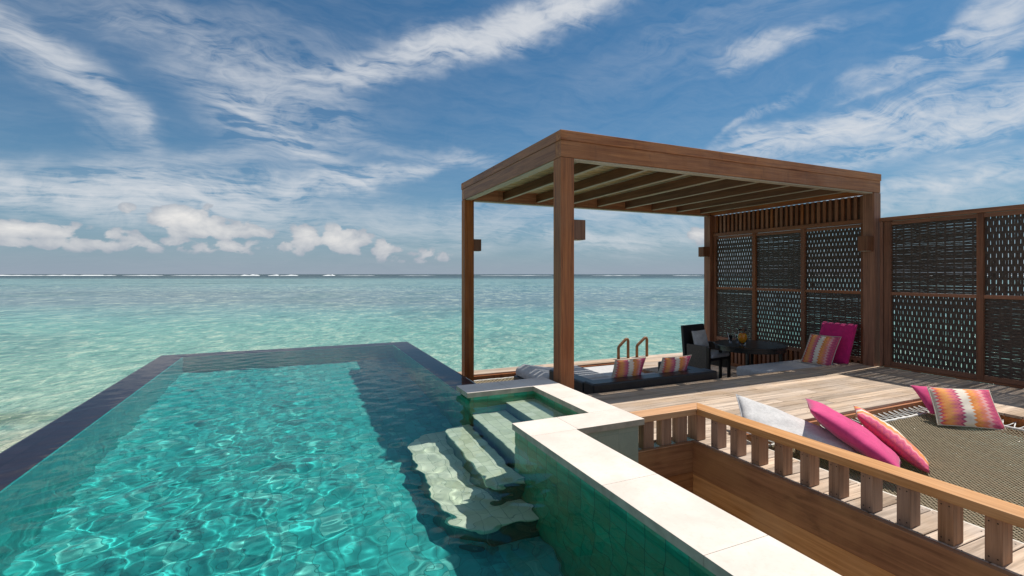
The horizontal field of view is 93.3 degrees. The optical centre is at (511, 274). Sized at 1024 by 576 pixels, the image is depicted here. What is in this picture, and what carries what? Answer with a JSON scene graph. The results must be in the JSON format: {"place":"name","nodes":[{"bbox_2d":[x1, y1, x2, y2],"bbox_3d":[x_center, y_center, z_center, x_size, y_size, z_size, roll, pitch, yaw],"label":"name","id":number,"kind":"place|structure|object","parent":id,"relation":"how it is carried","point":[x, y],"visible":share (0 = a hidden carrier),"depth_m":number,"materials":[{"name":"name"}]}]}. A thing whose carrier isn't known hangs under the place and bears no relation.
{"place":"outdoors","nodes":[
{"label":"outdoors","id":0,"kind":"place"},
{"bbox_2d":[0,274,1023,532],"bbox_3d":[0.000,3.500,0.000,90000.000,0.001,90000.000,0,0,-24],"label":"sea","id":1,"kind":"structure","parent":0,"point":[68,342],"depth_m":37.39,"materials":[{"name":"liquid"}]},
{"bbox_2d":[0,274,1011,275],"bbox_3d":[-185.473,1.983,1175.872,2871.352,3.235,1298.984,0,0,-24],"label":"surf","id":2,"kind":"structure","parent":1,"relation":"on","point":[245,275],"depth_m":1177.44,"materials":[{"name":"liquid"}]},
{"bbox_2d":[474,363,944,503],"bbox_3d":[3.845,3.267,6.564,8.420,3.466,10.277,0,0,-24],"label":"deck substructure","id":3,"kind":"object","parent":1,"relation":"in","point":[493,376],"visible":0.02,"depth_m":9.85,"materials":[{"name":"brown wood"}]},
{"bbox_2d":[458,352,736,378],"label":"deck","id":4,"kind":"structure","parent":3,"relation":"on","point":[651,363],"depth_m":10.60,"materials":[{"name":"beige wood"}]},
{"bbox_2d":[474,377,513,383],"bbox_3d":[1.006,2.121,9.630,3.569,0.082,1.189,0,0,-24],"label":"hammock net","id":5,"kind":"object","parent":4,"relation":"in","point":[490,380],"visible":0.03,"depth_m":9.59,"materials":[{"name":"beige fabric"}]},
{"bbox_2d":[585,365,642,376],"bbox_3d":[1.576,2.055,9.885,2.050,0.090,1.040,0,0,-24],"label":"sun pad","id":6,"kind":"object","parent":5,"relation":"on","point":[607,370],"depth_m":10.20,"materials":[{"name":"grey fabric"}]},
{"bbox_2d":[514,364,608,379],"bbox_3d":[0.809,1.755,7.987,1.240,0.450,1.080,0,0,-24],"label":"sun lounger","id":7,"kind":"object","parent":4,"relation":"on","point":[524,371],"visible":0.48,"depth_m":7.93,"materials":[{"name":"grey fabric"}]},
{"bbox_2d":[617,336,647,358],"bbox_3d":[2.860,2.953,11.680,0.908,2.894,0.252,0,0,-24],"label":"pool ladder","id":8,"kind":"object","parent":4,"relation":"attached to","point":[645,338],"visible":0.35,"depth_m":11.52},
{"bbox_2d":[549,361,716,393],"bbox_3d":[1.758,1.688,7.091,2.120,0.585,1.190,0,0,-24],"label":"daybed","id":9,"kind":"object","parent":4,"relation":"on","point":[583,385],"visible":0.3,"depth_m":6.53,"materials":[{"name":"black fabric"}]},
{"bbox_2d":[611,357,645,377],"bbox_3d":[1.596,1.363,6.694,0.586,0.403,0.169,0,0,-24],"label":"pillow","id":10,"kind":"object","parent":9,"relation":"on","point":[627,367],"visible":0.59,"depth_m":6.62,"materials":[{"name":"multicoloured fabric"}]},
{"bbox_2d":[658,355,691,372],"bbox_3d":[2.344,1.375,7.031,0.626,0.378,0.169,0,0,-24],"label":"pillow","id":11,"kind":"object","parent":9,"relation":"on","point":[673,364],"visible":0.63,"depth_m":6.94,"materials":[{"name":"multicoloured fabric"}]},
{"bbox_2d":[461,129,880,388],"bbox_3d":[2.568,0.380,8.341,6.032,4.040,3.602,0,0,-24],"label":"pergola","id":12,"kind":"object","parent":4,"relation":"on","point":[564,173],"visible":0.97,"depth_m":7.55,"materials":[{"name":"brown wood"}]},
{"bbox_2d":[474,239,480,250],"bbox_3d":[-0.649,-0.523,8.772,0.142,0.214,0.155,0,0,-24],"label":"wall lamp","id":13,"kind":"object","parent":12,"relation":"attached to","point":[477,244],"visible":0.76,"depth_m":8.70,"materials":[{"name":"brown wood"}]},
{"bbox_2d":[574,219,584,240],"bbox_3d":[0.752,-0.513,5.658,0.157,0.234,0.155,0,0,-24],"label":"wall lamp","id":14,"kind":"object","parent":12,"relation":"attached to","point":[579,230],"visible":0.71,"depth_m":5.58,"materials":[{"name":"brown wood"}]},
{"bbox_2d":[698,247,708,256],"bbox_3d":[4.373,-0.508,11.019,0.183,0.224,0.155,0,0,-24],"label":"wall lamp","id":15,"kind":"object","parent":12,"relation":"attached to","point":[703,251],"visible":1,"depth_m":10.96,"materials":[{"name":"brown wood"}]},
{"bbox_2d":[858,236,872,250],"bbox_3d":[5.782,-0.498,7.908,0.153,0.244,0.155,0,0,-24],"label":"wall lamp","id":16,"kind":"object","parent":12,"relation":"attached to","point":[865,243],"visible":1,"depth_m":7.85,"materials":[{"name":"brown wood"}]},
{"bbox_2d":[681,324,730,376],"bbox_3d":[3.761,1.500,9.372,0.680,0.999,0.659,0,0,-33],"label":"dining chair","id":17,"kind":"object","parent":4,"relation":"on","point":[706,357],"visible":0.62,"depth_m":9.27,"materials":[{"name":"black wicker"}]},
{"bbox_2d":[691,330,708,346],"bbox_3d":[3.689,1.288,9.463,0.461,0.375,0.162,0,0,-34],"label":"pillow","id":18,"kind":"object","parent":17,"relation":"on","point":[700,337],"visible":0.8,"depth_m":9.40,"materials":[{"name":"grey fabric"}]},
{"bbox_2d":[714,339,787,377],"bbox_3d":[4.371,1.639,8.890,1.220,0.719,1.220,0,0,-24],"label":"round table","id":19,"kind":"object","parent":4,"relation":"on","point":[751,347],"visible":0.83,"depth_m":8.61,"materials":[{"name":"black wood"}]},
{"bbox_2d":[727,332,732,343],"bbox_3d":[4.026,1.173,8.933,0.088,0.211,0.072,0,0,24],"label":"glass","id":20,"kind":"object","parent":19,"relation":"on","point":[730,338],"visible":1,"depth_m":8.91,"materials":[{"name":"white"}]},
{"bbox_2d":[737,329,750,345],"bbox_3d":[4.178,1.134,8.730,0.219,0.290,0.170,0,0,-24],"label":"jug","id":21,"kind":"object","parent":19,"relation":"on","point":[742,337],"visible":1,"depth_m":8.67,"materials":[{"name":"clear glass"}]},
{"bbox_2d":[736,360,836,375],"bbox_3d":[4.764,1.772,8.195,1.870,0.454,0.730,0,0,-24],"label":"chaise","id":22,"kind":"object","parent":4,"relation":"on","point":[767,367],"visible":0.24,"depth_m":8.09,"materials":[{"name":"grey fabric"}]},
{"bbox_2d":[800,333,840,365],"bbox_3d":[5.280,1.292,8.278,0.256,0.492,0.544,0,0,-28],"label":"pillow","id":23,"kind":"object","parent":22,"relation":"on","point":[820,349],"visible":0.98,"depth_m":8.22,"materials":[{"name":"multicoloured fabric"}]},
{"bbox_2d":[819,321,857,363],"bbox_3d":[5.579,1.185,8.346,0.241,0.690,0.640,0,0,-24],"label":"back cushion","id":24,"kind":"object","parent":22,"relation":"on","point":[846,333],"visible":0.59,"depth_m":8.19,"materials":[{"name":"fabric"}]},
{"bbox_2d":[713,195,862,366],"bbox_3d":[5.266,0.338,9.558,0.100,3.325,3.250,0,0,-24],"label":"privacy screen","id":25,"kind":"object","parent":4,"relation":"on","point":[830,216],"visible":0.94,"depth_m":9.35,"materials":[{"name":"wood"}]},
{"bbox_2d":[747,400,1023,450],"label":"deck frame","id":26,"kind":"object","parent":3,"relation":"attached to","point":[1007,420],"visible":0.04,"depth_m":5.46,"materials":[{"name":"brown wood"}]},
{"bbox_2d":[586,362,1023,575],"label":"deck","id":27,"kind":"structure","parent":26,"relation":"on","point":[870,387],"depth_m":5.93,"materials":[{"name":"beige wood"}]},
{"bbox_2d":[629,403,1023,566],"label":"railing","id":28,"kind":"object","parent":27,"relation":"on","point":[1002,517],"visible":0.99,"depth_m":3.22,"materials":[{"name":"brown wood"}]},
{"bbox_2d":[879,204,1023,388],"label":"privacy screen","id":29,"kind":"object","parent":27,"relation":"on","point":[991,336],"visible":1,"depth_m":6.99,"materials":[{"name":"wood"}]},
{"bbox_2d":[747,406,1023,543],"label":"hammock net","id":30,"kind":"object","parent":26,"relation":"attached to","point":[961,466],"visible":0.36,"depth_m":4.48,"materials":[{"name":"beige fabric"}]},
{"bbox_2d":[736,394,857,453],"bbox_3d":[2.577,1.392,4.350,0.998,0.432,0.478,0,0,21],"label":"floor cushion","id":31,"kind":"object","parent":30,"relation":"on","point":[750,409],"visible":0.48,"depth_m":4.36,"materials":[{"name":"grey fabric"}]},
{"bbox_2d":[805,398,901,466],"bbox_3d":[2.979,1.422,4.290,0.599,0.464,0.838,0,0,-44],"label":"pillow","id":32,"kind":"object","parent":30,"relation":"on","point":[859,438],"visible":0.92,"depth_m":4.10,"materials":[{"name":"pink fabric"}]},
{"bbox_2d":[853,405,929,472],"bbox_3d":[3.484,1.538,4.485,0.506,0.452,0.780,0,0,-32],"label":"pillow","id":33,"kind":"object","parent":30,"relation":"on","point":[898,443],"visible":0.89,"depth_m":4.31,"materials":[{"name":"pink fabric"}]},
{"bbox_2d":[910,385,937,413],"bbox_3d":[4.859,1.456,5.455,0.479,0.305,0.358,0,0,18],"label":"pillow","id":34,"kind":"object","parent":30,"relation":"on","point":[922,392],"visible":0.27,"depth_m":5.53,"materials":[{"name":"pink fabric"}]},
{"bbox_2d":[927,387,1005,429],"bbox_3d":[4.949,1.453,5.297,0.644,0.364,0.365,0,0,16],"label":"pillow","id":35,"kind":"object","parent":30,"relation":"on","point":[975,408],"visible":1,"depth_m":5.22,"materials":[{"name":"multicoloured fabric"}]},
{"bbox_2d":[0,0,1023,273],"label":"sky","id":36,"kind":"structure","parent":0,"point":[137,136],"materials":[{"name":"blue"}]},
{"bbox_2d":[456,377,840,575],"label":"pool coping","id":37,"kind":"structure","parent":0,"point":[592,444],"depth_m":2.75,"materials":[{"name":"stone"}]},
{"bbox_2d":[0,342,708,575],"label":"pool water","id":38,"kind":"structure","parent":37,"relation":"in","point":[393,459],"depth_m":2.96,"materials":[{"name":"teal liquid"}]},
{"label":"channel floor","id":39,"kind":"structure","parent":0,"visible":0},
{"bbox_2d":[638,440,1017,575],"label":"timber retaining wall","id":40,"kind":"structure","parent":39,"relation":"on","point":[838,537],"depth_m":3.32,"materials":[{"name":"brown wood"}]}
]}

